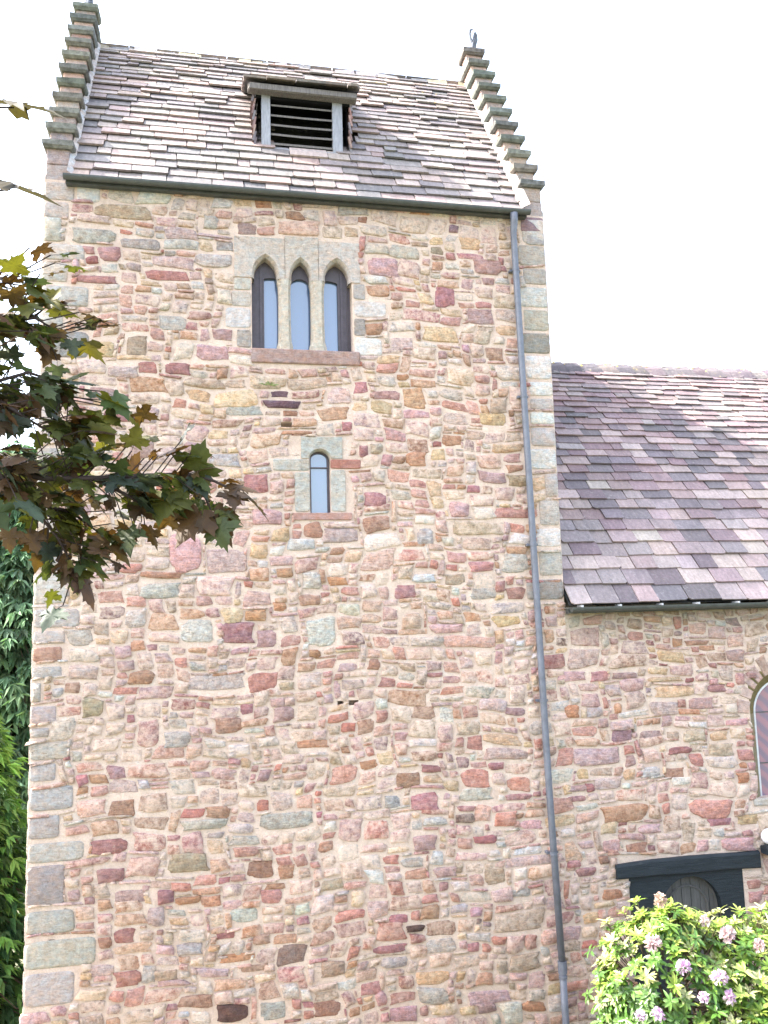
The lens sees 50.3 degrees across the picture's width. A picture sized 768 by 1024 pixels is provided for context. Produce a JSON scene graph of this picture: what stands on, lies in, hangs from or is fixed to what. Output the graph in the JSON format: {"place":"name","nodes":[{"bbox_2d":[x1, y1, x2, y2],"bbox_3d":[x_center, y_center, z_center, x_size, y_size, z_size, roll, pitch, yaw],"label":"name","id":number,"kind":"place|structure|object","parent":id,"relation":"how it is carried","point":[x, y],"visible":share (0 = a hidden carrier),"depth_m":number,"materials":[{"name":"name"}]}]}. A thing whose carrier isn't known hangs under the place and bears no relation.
{"place":"outdoors","nodes":[
{"label":"outdoors","id":0,"kind":"place"},
{"bbox_2d":[12,848,25,1007],"bbox_3d":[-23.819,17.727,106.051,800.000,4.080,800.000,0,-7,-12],"label":"ground","id":1,"kind":"structure","parent":0,"point":[22,960],"depth_m":14.16,"materials":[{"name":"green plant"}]},
{"bbox_2d":[0,689,28,1023],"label":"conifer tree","id":2,"kind":"object","parent":1,"relation":"on","point":[12,865],"visible":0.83,"depth_m":11.55,"materials":[{"name":"green plant"}]},
{"bbox_2d":[0,440,37,890],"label":"conifer tree","id":3,"kind":"object","parent":1,"relation":"on","point":[16,592],"visible":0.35,"depth_m":18.21,"materials":[{"name":"green plant"}]},
{"bbox_2d":[0,99,269,632],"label":"maple tree","id":4,"kind":"object","parent":1,"relation":"on","point":[66,476],"visible":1,"depth_m":2.45,"materials":[{"name":"green plant"}]},
{"bbox_2d":[19,0,588,1023],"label":"church tower","id":5,"kind":"structure","parent":1,"relation":"on","point":[305,756],"depth_m":10.10,"materials":[{"name":"stone"}]},
{"bbox_2d":[259,381,278,385],"bbox_3d":[-1.436,-1.601,10.216,0.260,0.062,0.064,0,-7,-12],"label":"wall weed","id":6,"kind":"object","parent":5,"relation":"attached to","point":[270,384],"depth_m":10.22,"materials":[{"name":"green plant"}]},
{"bbox_2d":[225,236,385,365],"bbox_3d":[-1.007,-2.703,10.596,2.066,1.699,0.264,0,-7,-12],"label":"window","id":7,"kind":"structure","parent":5,"relation":"in","point":[301,299],"depth_m":10.57,"materials":[{"name":"stone"}]},
{"bbox_2d":[273,436,360,519],"bbox_3d":[-0.842,-0.412,10.288,1.112,1.058,0.163,0,-7,-12],"label":"window","id":8,"kind":"structure","parent":5,"relation":"in","point":[312,492],"depth_m":10.26,"materials":[{"name":"stone"}]},
{"bbox_2d":[551,361,767,1023],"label":"church nave","id":9,"kind":"structure","parent":1,"relation":"on","point":[662,474],"depth_m":10.93,"materials":[{"name":"stone"}]},
{"bbox_2d":[663,876,722,1021],"bbox_3d":[3.935,5.771,10.511,0.920,2.220,0.071,0,-7,-12],"label":"door","id":10,"kind":"structure","parent":9,"relation":"in","point":[693,891],"depth_m":10.61,"materials":[{"name":"brown wood"}]},
{"bbox_2d":[736,655,767,805],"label":"window","id":11,"kind":"structure","parent":9,"relation":"in","point":[756,692],"depth_m":11.08,"materials":[{"name":"stone"}]},
{"bbox_2d":[760,828,767,854],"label":"wall lamp","id":12,"kind":"object","parent":9,"relation":"attached to","point":[764,838],"visible":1,"depth_m":10.64,"materials":[{"name":"white glass"}]},
{"bbox_2d":[582,892,767,1023],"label":"rhododendron bush","id":13,"kind":"object","parent":1,"relation":"on","point":[728,1000],"visible":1,"depth_m":7.23,"materials":[{"name":"green plant"}]},
{"bbox_2d":[0,0,767,450],"label":"sky","id":14,"kind":"structure","parent":0,"point":[643,123],"materials":[{"name":"white"}]}
]}

